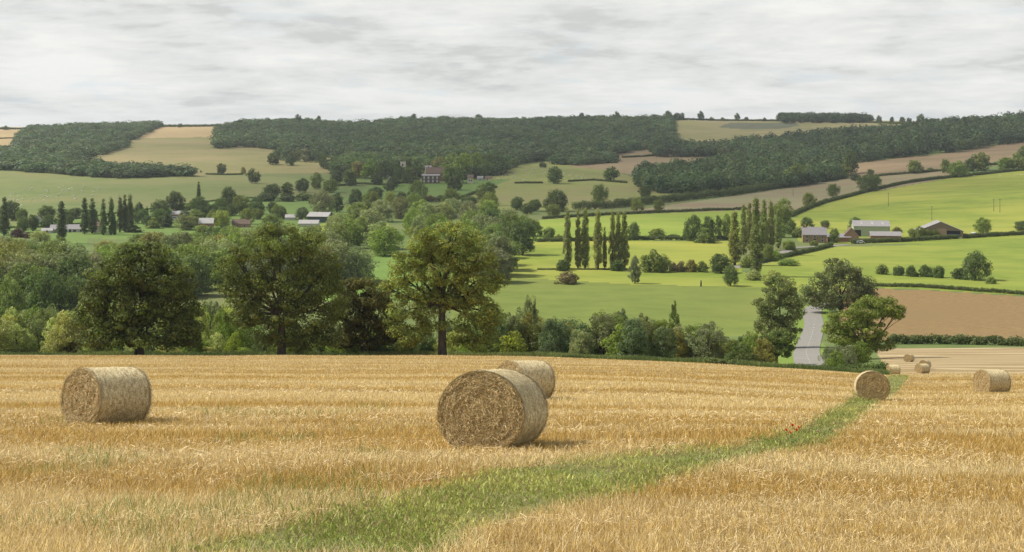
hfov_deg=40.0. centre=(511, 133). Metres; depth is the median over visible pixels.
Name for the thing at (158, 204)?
broadleaf tree
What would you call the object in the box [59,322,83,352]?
young tree
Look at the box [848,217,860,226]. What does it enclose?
tall tree
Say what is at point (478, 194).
tall tree
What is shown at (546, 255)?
meadow
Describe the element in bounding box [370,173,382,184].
broadleaf tree
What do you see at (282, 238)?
broadleaf tree
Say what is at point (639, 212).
hedge
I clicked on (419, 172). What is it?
broadleaf tree
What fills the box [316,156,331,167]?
broadleaf tree
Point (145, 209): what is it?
hedge
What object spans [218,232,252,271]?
willow tree
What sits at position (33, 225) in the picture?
broadleaf tree
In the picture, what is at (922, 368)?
straw bale
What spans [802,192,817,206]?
broadleaf tree
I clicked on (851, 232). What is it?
gabled barn
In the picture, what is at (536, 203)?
broadleaf tree
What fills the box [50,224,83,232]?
bungalow
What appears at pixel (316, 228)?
willow tree
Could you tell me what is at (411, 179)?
broadleaf tree
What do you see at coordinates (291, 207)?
pasture
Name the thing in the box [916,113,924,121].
broadleaf tree
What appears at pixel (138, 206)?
tall tree
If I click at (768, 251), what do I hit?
broadleaf tree
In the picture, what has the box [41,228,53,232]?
garden building
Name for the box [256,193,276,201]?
bush
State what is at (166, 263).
broadleaf tree
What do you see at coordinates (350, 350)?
shrub
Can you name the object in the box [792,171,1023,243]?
meadow
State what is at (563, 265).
bush
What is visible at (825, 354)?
shrub
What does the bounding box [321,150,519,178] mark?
woodland
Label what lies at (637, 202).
broadleaf tree
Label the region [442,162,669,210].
hill pasture
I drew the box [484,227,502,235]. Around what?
broadleaf tree
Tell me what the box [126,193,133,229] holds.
poplar tree
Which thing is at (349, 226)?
tall tree
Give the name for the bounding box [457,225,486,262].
willow tree
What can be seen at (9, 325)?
young tree
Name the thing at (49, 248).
willow tree
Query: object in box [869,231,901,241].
brick shed
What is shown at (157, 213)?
broadleaf tree
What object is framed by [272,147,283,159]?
broadleaf tree
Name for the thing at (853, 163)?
broadleaf tree
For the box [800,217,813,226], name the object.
broadleaf tree
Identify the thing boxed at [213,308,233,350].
shrub
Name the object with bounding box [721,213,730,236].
tall tree
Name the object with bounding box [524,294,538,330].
young tree
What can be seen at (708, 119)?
hedge
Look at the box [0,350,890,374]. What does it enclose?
rough grass
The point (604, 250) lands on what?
poplar tree
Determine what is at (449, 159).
broadleaf tree
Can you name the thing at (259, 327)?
young tree
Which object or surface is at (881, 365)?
hedge
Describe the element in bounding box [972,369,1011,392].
straw bale
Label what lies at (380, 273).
green field
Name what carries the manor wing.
on the hill pasture at (436, 189)
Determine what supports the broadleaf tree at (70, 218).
on the pasture at (291, 207)
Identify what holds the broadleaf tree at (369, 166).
on the valley ground at (214, 296)
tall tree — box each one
[56,209,72,217]
[134,202,143,214]
[189,209,204,223]
[226,203,237,215]
[280,182,294,195]
[310,172,324,188]
[330,192,343,211]
[342,218,364,246]
[344,202,367,227]
[353,216,370,241]
[361,221,393,248]
[369,199,394,221]
[416,202,436,223]
[433,202,455,222]
[468,233,495,250]
[471,245,514,280]
[475,183,487,202]
[481,235,522,272]
[482,181,495,199]
[482,231,504,247]
[509,220,538,254]
[714,215,722,235]
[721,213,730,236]
[775,197,793,224]
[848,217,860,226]
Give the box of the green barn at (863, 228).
[851,220,890,236]
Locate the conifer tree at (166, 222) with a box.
[160,211,170,227]
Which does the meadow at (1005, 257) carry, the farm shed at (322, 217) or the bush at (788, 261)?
the bush at (788, 261)
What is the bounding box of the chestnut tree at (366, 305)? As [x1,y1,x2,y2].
[329,276,412,351]
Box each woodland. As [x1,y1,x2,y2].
[0,139,201,177]
[8,120,163,151]
[209,113,680,165]
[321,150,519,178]
[546,150,620,164]
[631,149,844,192]
[648,109,1023,163]
[776,111,876,122]
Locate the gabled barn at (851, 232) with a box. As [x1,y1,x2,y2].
[844,227,858,238]
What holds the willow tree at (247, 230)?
on the valley ground at (214, 296)
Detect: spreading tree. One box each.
[0,276,27,318]
[15,208,27,220]
[21,238,39,245]
[26,240,40,251]
[29,231,50,241]
[40,214,58,227]
[49,273,96,318]
[93,240,113,248]
[93,242,117,257]
[129,262,144,299]
[159,235,185,252]
[165,190,186,213]
[206,234,225,242]
[211,228,230,237]
[214,197,227,208]
[217,206,231,216]
[219,186,236,205]
[238,208,255,223]
[280,252,308,287]
[298,230,323,246]
[308,188,336,211]
[320,227,347,244]
[325,222,351,247]
[344,188,362,207]
[402,208,422,233]
[406,214,429,238]
[407,180,428,200]
[431,235,453,269]
[460,218,478,234]
[461,208,482,227]
[479,199,500,214]
[481,216,509,240]
[517,214,532,235]
[541,188,568,210]
[682,214,705,240]
[855,173,880,190]
[960,249,993,280]
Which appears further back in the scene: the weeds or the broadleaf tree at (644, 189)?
the broadleaf tree at (644, 189)
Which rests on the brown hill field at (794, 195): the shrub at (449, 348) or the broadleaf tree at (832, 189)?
the broadleaf tree at (832, 189)
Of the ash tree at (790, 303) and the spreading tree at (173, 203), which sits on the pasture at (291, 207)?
the spreading tree at (173, 203)
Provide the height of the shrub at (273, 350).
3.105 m
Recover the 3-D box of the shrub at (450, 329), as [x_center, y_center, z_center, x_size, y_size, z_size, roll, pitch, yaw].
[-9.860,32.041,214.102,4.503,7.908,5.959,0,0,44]
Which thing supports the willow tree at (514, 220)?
on the meadow at (670, 223)
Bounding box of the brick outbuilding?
[827,233,851,241]
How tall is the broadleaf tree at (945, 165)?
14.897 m
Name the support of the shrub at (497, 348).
on the valley ground at (214, 296)
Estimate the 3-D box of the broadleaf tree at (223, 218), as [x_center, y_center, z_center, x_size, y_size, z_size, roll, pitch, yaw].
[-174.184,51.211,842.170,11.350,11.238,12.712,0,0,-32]
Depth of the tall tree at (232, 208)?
944.26 m
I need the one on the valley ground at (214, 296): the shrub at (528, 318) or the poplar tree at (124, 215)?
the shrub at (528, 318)
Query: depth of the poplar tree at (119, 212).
801.51 m
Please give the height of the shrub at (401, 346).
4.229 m
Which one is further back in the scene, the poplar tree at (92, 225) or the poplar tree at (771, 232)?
the poplar tree at (92, 225)
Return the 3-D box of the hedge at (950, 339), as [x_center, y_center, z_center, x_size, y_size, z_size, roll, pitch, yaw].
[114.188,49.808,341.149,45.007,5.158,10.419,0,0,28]
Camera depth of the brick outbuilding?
732.98 m
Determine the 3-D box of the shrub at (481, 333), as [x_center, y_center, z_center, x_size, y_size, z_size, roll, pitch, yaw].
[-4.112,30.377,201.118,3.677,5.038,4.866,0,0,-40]
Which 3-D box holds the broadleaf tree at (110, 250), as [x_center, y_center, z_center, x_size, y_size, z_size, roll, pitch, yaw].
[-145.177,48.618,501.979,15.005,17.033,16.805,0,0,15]
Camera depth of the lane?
677.42 m
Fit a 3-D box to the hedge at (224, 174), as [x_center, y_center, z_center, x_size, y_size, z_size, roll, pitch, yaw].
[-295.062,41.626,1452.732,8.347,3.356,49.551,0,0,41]
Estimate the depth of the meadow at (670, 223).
888.08 m
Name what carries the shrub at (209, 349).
on the valley ground at (214, 296)
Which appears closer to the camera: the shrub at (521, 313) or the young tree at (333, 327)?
the young tree at (333, 327)
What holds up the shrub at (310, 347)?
on the valley ground at (214, 296)
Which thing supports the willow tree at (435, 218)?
on the valley ground at (214, 296)
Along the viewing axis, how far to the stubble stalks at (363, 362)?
119.05 m
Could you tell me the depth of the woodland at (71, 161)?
1420.60 m
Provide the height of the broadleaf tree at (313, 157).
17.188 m
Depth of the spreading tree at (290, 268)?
512.34 m
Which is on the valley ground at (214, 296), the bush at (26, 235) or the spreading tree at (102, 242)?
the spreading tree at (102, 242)
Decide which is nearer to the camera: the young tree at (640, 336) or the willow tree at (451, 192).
the young tree at (640, 336)
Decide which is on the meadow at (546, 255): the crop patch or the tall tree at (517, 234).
the tall tree at (517, 234)
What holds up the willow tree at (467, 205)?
on the valley ground at (214, 296)
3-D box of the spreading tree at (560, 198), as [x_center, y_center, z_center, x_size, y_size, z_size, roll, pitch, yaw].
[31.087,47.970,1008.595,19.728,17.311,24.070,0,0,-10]
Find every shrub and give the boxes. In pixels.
[0,323,37,352]
[1,314,26,344]
[5,306,35,347]
[20,308,31,320]
[24,304,40,349]
[39,303,59,342]
[39,310,85,353]
[76,346,100,352]
[95,347,113,351]
[113,343,134,351]
[123,345,148,352]
[155,344,181,352]
[179,337,202,352]
[190,339,211,352]
[194,305,210,341]
[200,346,215,352]
[201,298,216,336]
[202,331,227,352]
[208,308,230,346]
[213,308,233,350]
[218,301,239,329]
[224,331,245,352]
[235,347,249,351]
[248,342,266,352]
[261,343,276,352]
[273,333,308,354]
[288,344,317,351]
[308,338,324,351]
[313,334,327,352]
[323,344,346,352]
[328,342,358,352]
[359,334,389,352]
[384,336,398,351]
[393,336,416,352]
[401,343,419,352]
[416,314,434,350]
[418,337,436,351]
[433,340,459,352]
[434,320,459,343]
[446,331,462,351]
[457,340,487,352]
[477,330,494,352]
[480,339,506,352]
[499,331,529,352]
[503,313,531,351]
[515,307,529,340]
[518,311,542,351]
[535,316,569,353]
[561,322,575,345]
[568,328,594,354]
[571,323,599,354]
[591,309,605,331]
[600,323,644,355]
[666,329,688,357]
[703,340,726,358]
[722,339,750,358]
[724,342,758,361]
[738,334,754,356]
[740,331,760,357]
[751,336,776,362]
[817,346,835,365]
[824,350,845,367]
[834,344,845,361]
[840,344,858,366]
[850,343,870,365]
[854,340,872,362]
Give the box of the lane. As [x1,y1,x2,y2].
[735,244,844,267]
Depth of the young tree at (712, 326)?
230.01 m
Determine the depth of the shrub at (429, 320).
229.37 m
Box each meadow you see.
[33,232,86,247]
[312,221,387,242]
[451,270,767,286]
[454,241,741,271]
[511,210,747,241]
[761,238,1023,294]
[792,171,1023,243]
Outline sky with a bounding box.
[0,0,1023,126]
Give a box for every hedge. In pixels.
[0,168,193,177]
[34,197,253,222]
[163,123,217,126]
[206,173,242,174]
[339,181,406,185]
[459,185,497,198]
[514,181,542,182]
[536,235,728,241]
[537,268,627,269]
[542,207,747,218]
[568,178,627,182]
[571,171,848,209]
[622,154,657,157]
[675,118,919,123]
[703,357,884,369]
[761,241,833,262]
[790,168,1023,216]
[835,361,887,369]
[849,230,1023,243]
[870,162,997,175]
[873,282,1023,294]
[885,333,1023,345]
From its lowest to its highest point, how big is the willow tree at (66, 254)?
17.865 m
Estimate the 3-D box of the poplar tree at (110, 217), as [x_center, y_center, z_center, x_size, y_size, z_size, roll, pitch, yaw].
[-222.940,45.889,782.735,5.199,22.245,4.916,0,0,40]
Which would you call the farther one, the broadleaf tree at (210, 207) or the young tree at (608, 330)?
the broadleaf tree at (210, 207)
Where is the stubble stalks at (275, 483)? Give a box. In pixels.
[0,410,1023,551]
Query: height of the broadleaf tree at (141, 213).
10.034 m
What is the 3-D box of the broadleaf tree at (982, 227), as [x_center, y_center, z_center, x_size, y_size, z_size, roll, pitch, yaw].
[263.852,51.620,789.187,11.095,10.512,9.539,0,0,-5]
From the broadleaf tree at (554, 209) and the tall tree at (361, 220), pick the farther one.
the broadleaf tree at (554, 209)
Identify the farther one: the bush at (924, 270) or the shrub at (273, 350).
the bush at (924, 270)
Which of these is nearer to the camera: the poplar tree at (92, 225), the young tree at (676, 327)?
the young tree at (676, 327)
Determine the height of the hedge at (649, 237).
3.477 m
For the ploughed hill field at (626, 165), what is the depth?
1785.71 m
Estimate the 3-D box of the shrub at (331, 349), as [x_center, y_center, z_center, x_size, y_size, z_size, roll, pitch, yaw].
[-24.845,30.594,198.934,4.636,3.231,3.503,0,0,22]
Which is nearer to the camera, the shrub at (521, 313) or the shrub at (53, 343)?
the shrub at (53, 343)
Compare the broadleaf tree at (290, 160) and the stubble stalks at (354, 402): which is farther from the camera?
the broadleaf tree at (290, 160)
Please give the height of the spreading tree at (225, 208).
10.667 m
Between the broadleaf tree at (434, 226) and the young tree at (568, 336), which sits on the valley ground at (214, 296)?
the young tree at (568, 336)
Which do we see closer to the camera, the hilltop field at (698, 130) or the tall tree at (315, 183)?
the tall tree at (315, 183)
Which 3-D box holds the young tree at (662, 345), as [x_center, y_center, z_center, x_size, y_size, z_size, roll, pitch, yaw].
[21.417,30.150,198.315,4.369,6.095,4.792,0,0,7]
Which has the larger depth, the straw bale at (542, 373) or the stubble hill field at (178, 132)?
the stubble hill field at (178, 132)
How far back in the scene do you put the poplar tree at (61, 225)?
720.17 m
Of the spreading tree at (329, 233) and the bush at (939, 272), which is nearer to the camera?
the bush at (939, 272)
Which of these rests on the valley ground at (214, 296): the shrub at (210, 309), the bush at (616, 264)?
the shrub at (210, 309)
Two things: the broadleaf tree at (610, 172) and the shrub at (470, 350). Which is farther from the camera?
the broadleaf tree at (610, 172)
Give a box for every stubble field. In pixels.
[0,355,1023,551]
[878,348,1023,375]
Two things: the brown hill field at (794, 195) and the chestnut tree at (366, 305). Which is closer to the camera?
the chestnut tree at (366, 305)
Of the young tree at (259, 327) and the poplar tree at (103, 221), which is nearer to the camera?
the young tree at (259, 327)
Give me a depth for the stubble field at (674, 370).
76.74 m
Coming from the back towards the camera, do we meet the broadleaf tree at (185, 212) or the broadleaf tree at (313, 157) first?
the broadleaf tree at (313, 157)
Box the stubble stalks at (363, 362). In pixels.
[0,354,1023,385]
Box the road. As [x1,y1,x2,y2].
[793,303,825,365]
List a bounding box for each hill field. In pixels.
[0,127,21,145]
[87,137,331,178]
[139,126,214,137]
[569,149,715,174]
[571,171,956,217]
[842,141,1023,178]
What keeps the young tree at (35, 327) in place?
on the valley ground at (214, 296)
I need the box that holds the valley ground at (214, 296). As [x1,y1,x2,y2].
[0,140,1023,364]
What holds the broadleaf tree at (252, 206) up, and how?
on the pasture at (291, 207)
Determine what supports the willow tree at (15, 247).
on the valley ground at (214, 296)
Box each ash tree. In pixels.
[209,221,352,354]
[375,219,511,354]
[750,274,806,341]
[758,328,798,363]
[797,257,878,312]
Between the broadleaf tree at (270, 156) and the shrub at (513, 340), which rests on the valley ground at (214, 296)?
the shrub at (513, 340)
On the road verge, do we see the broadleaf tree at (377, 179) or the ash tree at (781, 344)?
the ash tree at (781, 344)
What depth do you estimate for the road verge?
346.98 m
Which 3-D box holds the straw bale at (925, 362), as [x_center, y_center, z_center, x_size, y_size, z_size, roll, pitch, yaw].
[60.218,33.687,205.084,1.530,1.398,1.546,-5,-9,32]
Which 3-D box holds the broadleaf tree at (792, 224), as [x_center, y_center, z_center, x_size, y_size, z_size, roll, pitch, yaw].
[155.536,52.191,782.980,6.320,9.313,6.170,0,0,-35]
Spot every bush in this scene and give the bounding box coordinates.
[8,228,23,237]
[24,232,30,238]
[126,225,143,232]
[144,217,160,228]
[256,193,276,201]
[276,194,296,201]
[295,192,311,200]
[396,191,407,200]
[425,195,435,201]
[433,195,444,201]
[460,195,477,203]
[542,226,554,237]
[554,271,579,284]
[555,259,570,270]
[609,259,624,270]
[639,249,671,272]
[648,228,666,235]
[668,262,675,270]
[675,261,687,271]
[685,259,697,272]
[692,227,715,242]
[697,261,708,272]
[738,254,752,267]
[744,269,761,280]
[762,269,780,280]
[772,250,783,260]
[777,257,800,265]
[782,239,794,248]
[785,244,795,249]
[791,226,801,237]
[809,240,817,245]
[875,263,888,274]
[891,227,902,231]
[893,265,904,275]
[904,265,918,276]
[918,264,933,276]
[932,265,944,277]
[950,267,968,279]
[985,276,998,283]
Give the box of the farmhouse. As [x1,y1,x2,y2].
[801,225,826,242]
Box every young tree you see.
[0,318,13,351]
[0,319,18,342]
[13,310,43,352]
[27,307,54,352]
[39,316,68,352]
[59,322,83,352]
[188,299,211,338]
[207,301,222,334]
[222,312,253,348]
[224,307,235,339]
[234,315,268,347]
[324,325,341,351]
[468,323,483,335]
[482,314,509,351]
[499,311,520,344]
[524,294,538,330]
[526,317,556,352]
[542,322,571,352]
[559,316,584,328]
[576,329,606,354]
[588,312,622,354]
[602,312,625,344]
[616,308,627,320]
[616,317,654,356]
[634,313,655,355]
[645,318,671,356]
[649,326,678,358]
[666,334,705,358]
[669,300,680,328]
[673,324,691,338]
[678,323,713,342]
[686,325,730,357]
[703,321,722,358]
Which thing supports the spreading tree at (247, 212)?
on the pasture at (291, 207)
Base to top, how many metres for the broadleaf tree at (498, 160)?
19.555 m
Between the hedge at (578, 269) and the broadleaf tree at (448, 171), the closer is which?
the hedge at (578, 269)
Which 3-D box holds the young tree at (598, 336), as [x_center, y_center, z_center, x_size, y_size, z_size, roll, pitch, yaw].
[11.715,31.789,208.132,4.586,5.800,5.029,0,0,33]
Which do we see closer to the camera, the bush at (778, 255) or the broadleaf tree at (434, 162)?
the bush at (778, 255)
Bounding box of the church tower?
[400,161,405,168]
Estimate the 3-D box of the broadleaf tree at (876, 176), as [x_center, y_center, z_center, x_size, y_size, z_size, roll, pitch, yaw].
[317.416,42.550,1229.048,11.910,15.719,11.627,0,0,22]
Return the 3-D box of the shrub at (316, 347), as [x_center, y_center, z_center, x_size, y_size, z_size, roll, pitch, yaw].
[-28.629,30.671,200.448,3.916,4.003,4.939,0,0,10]
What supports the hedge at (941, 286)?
on the meadow at (1005, 257)
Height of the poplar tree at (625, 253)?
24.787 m
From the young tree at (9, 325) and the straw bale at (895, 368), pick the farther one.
the young tree at (9, 325)
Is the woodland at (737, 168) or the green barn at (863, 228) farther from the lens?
the woodland at (737, 168)
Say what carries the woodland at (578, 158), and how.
on the ploughed hill field at (626, 165)
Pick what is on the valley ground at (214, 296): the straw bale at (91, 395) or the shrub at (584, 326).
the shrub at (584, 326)
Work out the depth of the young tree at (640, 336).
197.21 m
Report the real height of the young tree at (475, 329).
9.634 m
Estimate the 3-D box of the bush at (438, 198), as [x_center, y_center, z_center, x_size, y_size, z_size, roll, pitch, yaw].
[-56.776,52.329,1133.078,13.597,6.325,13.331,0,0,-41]
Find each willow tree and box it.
[0,235,27,255]
[0,237,31,263]
[4,249,39,263]
[37,252,68,266]
[39,242,69,261]
[54,250,91,263]
[54,252,94,296]
[166,230,193,245]
[189,235,217,252]
[198,236,238,254]
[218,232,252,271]
[226,227,243,234]
[236,227,257,241]
[246,245,288,284]
[259,218,288,239]
[300,224,322,237]
[324,213,344,229]
[331,213,349,221]
[338,245,379,279]
[384,190,396,204]
[391,196,408,218]
[407,192,423,212]
[422,212,448,228]
[436,239,481,273]
[438,218,452,240]
[440,188,461,209]
[442,197,462,218]
[457,200,480,222]
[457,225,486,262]
[471,214,489,229]
[480,191,499,210]
[482,222,512,248]
[500,212,524,239]
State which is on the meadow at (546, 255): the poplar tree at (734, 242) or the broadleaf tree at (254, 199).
the poplar tree at (734, 242)
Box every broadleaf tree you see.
[0,257,8,284]
[0,257,30,292]
[2,262,47,306]
[5,253,42,292]
[6,200,19,220]
[15,216,29,231]
[21,253,63,292]
[22,266,69,317]
[27,214,39,230]
[37,205,56,217]
[37,236,68,253]
[57,240,90,257]
[59,260,83,284]
[66,214,73,223]
[69,207,81,217]
[76,250,109,292]
[88,246,119,267]
[128,233,147,242]
[134,209,148,222]
[134,231,173,248]
[141,214,159,225]
[143,258,185,296]
[150,199,169,213]
[151,208,168,218]
[158,215,174,225]
[160,244,183,259]
[170,243,219,278]
[172,214,198,229]
[174,258,204,291]
[179,210,190,219]
[179,231,202,239]
[181,253,221,295]
[185,203,192,210]
[189,196,206,210]
[195,206,207,217]
[195,224,212,234]
[203,226,229,240]
[205,203,218,212]
[205,209,221,224]
[205,246,243,287]
[211,210,231,227]
[213,246,253,276]
[216,163,225,172]
[227,225,239,230]
[231,195,250,212]
[234,232,257,249]
[245,168,261,182]
[247,201,264,210]
[249,197,262,205]
[252,208,264,218]
[259,214,282,224]
[261,183,281,197]
[266,201,276,213]
[267,152,279,164]
[270,204,283,217]
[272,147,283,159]
[275,236,300,245]
[277,207,287,218]
[280,146,292,160]
[285,154,296,165]
[290,147,302,160]
[295,178,309,191]
[295,206,308,219]
[299,148,311,161]
[306,243,343,286]
[309,148,319,161]
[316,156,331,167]
[318,152,325,160]
[322,179,339,192]
[322,222,355,249]
[322,238,343,248]
[325,240,356,282]
[330,170,344,183]
[342,169,357,185]
[351,161,364,177]
[356,208,385,227]
[360,159,377,178]
[362,190,381,209]
[368,186,383,200]
[368,226,404,256]
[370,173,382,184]
[373,162,388,178]
[382,182,397,190]
[387,162,397,175]
[387,176,400,185]
[393,164,402,178]
[401,169,416,182]
[407,176,419,183]
[409,199,429,211]
[411,166,423,177]
[419,221,454,242]
[430,156,447,166]
[441,164,458,182]
[445,152,457,163]
[446,176,462,189]
[452,165,464,182]
[453,153,473,173]
[467,152,482,164]
[480,207,505,229]
[481,159,493,174]
[483,154,495,162]
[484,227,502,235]
[488,235,513,274]
[492,155,507,167]
[499,208,520,231]
[509,196,524,209]
[520,203,534,213]
[526,199,541,210]
[530,219,543,236]
[539,162,546,166]
[545,166,563,183]
[545,204,560,215]
[590,184,608,202]
[603,166,619,179]
[627,222,640,238]
[627,255,641,283]
[629,197,644,210]
[637,185,650,196]
[653,199,664,209]
[697,110,704,118]
[703,216,715,232]
[708,253,732,272]
[722,264,738,285]
[763,244,774,260]
[769,203,783,228]
[773,223,789,236]
[784,163,808,183]
[786,219,796,234]
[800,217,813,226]
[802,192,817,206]
[820,220,830,227]
[826,183,840,195]
[828,228,839,242]
[841,164,851,173]
[842,150,858,174]
[848,173,860,180]
[866,169,874,174]
[868,173,881,190]
[906,160,924,172]
[907,228,915,236]
[914,226,924,236]
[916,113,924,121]
[924,229,931,235]
[930,229,939,235]
[940,159,949,172]
[946,160,969,176]
[963,158,976,170]
[971,152,991,170]
[973,217,992,233]
[996,157,1010,169]
[1007,152,1023,168]
[1014,220,1023,230]
[1016,145,1023,160]
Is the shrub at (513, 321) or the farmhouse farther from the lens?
the farmhouse
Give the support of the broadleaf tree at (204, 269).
on the valley ground at (214, 296)
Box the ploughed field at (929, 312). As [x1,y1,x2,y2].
[839,289,1023,340]
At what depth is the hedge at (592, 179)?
1377.49 m
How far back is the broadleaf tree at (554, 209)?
951.04 m
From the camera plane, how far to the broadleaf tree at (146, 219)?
847.78 m
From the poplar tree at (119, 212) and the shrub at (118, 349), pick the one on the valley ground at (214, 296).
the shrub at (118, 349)
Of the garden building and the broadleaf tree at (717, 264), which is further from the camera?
the garden building
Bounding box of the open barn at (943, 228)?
[916,220,962,238]
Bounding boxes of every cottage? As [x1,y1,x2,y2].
[467,175,473,182]
[477,176,482,180]
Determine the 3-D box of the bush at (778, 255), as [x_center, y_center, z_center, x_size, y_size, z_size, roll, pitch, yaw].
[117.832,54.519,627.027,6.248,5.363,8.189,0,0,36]
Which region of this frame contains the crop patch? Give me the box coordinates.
[719,122,798,129]
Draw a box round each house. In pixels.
[94,219,105,231]
[171,209,190,216]
[198,218,214,227]
[231,217,250,226]
[426,166,446,180]
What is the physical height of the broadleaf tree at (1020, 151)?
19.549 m
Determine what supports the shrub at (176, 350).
on the valley ground at (214, 296)
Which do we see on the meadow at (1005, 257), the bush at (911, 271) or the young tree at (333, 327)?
the bush at (911, 271)
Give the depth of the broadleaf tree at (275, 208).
920.63 m
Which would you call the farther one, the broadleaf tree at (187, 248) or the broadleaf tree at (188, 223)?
the broadleaf tree at (188, 223)
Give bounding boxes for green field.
[307,256,450,301]
[451,279,767,336]
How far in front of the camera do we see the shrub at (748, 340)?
229.86 m
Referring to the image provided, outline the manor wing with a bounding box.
[422,174,439,183]
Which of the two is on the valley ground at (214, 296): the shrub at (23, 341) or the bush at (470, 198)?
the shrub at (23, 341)
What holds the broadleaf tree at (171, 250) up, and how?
on the valley ground at (214, 296)
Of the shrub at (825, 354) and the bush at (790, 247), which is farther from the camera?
the bush at (790, 247)
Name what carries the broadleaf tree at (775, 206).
on the valley ground at (214, 296)
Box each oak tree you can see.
[68,239,205,354]
[821,294,906,356]
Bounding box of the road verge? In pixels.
[772,304,830,363]
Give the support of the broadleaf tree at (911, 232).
on the meadow at (963, 204)
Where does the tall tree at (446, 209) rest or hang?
on the valley ground at (214, 296)
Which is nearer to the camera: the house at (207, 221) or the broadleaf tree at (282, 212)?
the house at (207, 221)
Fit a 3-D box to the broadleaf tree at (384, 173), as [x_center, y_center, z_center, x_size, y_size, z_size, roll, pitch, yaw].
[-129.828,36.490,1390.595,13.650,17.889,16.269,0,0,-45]
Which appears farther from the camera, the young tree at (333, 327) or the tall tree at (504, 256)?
the tall tree at (504, 256)
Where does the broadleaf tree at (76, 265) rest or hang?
on the valley ground at (214, 296)
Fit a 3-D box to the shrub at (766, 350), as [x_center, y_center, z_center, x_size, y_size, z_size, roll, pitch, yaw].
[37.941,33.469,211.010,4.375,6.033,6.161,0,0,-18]
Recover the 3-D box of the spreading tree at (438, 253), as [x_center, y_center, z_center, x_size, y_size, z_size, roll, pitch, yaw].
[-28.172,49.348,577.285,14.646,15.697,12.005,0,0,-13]
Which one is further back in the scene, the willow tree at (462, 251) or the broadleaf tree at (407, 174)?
the broadleaf tree at (407, 174)
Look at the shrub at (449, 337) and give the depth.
200.48 m
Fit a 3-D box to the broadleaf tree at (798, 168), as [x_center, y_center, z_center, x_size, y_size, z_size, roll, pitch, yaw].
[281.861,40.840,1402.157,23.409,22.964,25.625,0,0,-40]
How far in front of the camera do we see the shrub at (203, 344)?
200.97 m
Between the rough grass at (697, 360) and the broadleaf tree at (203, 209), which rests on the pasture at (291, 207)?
the broadleaf tree at (203, 209)
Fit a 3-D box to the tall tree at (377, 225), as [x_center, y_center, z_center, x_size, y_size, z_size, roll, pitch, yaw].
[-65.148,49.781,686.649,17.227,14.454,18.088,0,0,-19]
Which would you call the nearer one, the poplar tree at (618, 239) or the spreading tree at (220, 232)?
the poplar tree at (618, 239)
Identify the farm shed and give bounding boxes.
[285,214,295,219]
[298,220,319,226]
[306,212,333,222]
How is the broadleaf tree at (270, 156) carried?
on the hill field at (200, 153)
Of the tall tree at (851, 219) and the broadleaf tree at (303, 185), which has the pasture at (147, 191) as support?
the broadleaf tree at (303, 185)
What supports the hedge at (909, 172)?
on the brown hill field at (794, 195)
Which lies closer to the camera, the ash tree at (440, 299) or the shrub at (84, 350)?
the ash tree at (440, 299)
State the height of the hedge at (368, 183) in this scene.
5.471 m
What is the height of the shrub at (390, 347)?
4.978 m
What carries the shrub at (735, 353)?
on the valley ground at (214, 296)
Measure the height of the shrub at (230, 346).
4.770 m
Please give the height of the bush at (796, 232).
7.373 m
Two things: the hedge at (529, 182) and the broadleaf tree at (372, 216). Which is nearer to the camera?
the broadleaf tree at (372, 216)
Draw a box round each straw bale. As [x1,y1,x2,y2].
[59,365,152,424]
[435,368,549,449]
[497,359,556,398]
[853,370,890,400]
[886,364,900,373]
[904,354,914,361]
[914,363,929,372]
[919,360,930,367]
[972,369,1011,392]
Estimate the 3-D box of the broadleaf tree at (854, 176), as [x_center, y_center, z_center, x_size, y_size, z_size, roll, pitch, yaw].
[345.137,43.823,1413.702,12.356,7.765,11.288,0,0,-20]
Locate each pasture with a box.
[0,171,323,238]
[0,198,353,238]
[340,179,509,200]
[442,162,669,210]
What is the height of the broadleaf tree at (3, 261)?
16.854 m
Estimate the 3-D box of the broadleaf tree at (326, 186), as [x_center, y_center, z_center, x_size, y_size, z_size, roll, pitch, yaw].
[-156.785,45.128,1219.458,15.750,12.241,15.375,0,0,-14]
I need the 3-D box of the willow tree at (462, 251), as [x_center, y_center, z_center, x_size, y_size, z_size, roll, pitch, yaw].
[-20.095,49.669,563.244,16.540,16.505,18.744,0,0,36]
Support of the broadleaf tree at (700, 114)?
on the hilltop field at (698, 130)
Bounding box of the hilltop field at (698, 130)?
[674,120,915,142]
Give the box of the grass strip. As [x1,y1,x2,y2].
[182,376,906,551]
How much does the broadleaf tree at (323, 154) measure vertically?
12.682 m
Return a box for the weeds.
[124,374,911,551]
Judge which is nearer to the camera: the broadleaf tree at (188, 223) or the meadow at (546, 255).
the meadow at (546, 255)
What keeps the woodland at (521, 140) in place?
on the valley ground at (214, 296)
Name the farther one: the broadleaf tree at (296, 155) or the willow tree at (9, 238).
the broadleaf tree at (296, 155)
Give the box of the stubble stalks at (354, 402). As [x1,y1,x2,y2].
[0,369,1023,424]
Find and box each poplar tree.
[0,197,9,235]
[56,201,67,240]
[80,197,88,233]
[88,198,97,232]
[99,198,107,234]
[107,196,114,234]
[112,214,117,234]
[116,195,122,231]
[121,194,127,231]
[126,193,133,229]
[196,181,200,197]
[562,208,572,262]
[574,209,581,267]
[580,208,589,267]
[592,208,603,268]
[602,226,606,267]
[608,209,616,263]
[615,208,622,260]
[620,212,629,267]
[728,211,742,264]
[739,205,747,254]
[746,203,752,248]
[748,197,764,271]
[759,199,768,251]
[766,200,775,246]
[774,208,781,247]
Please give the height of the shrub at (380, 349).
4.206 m

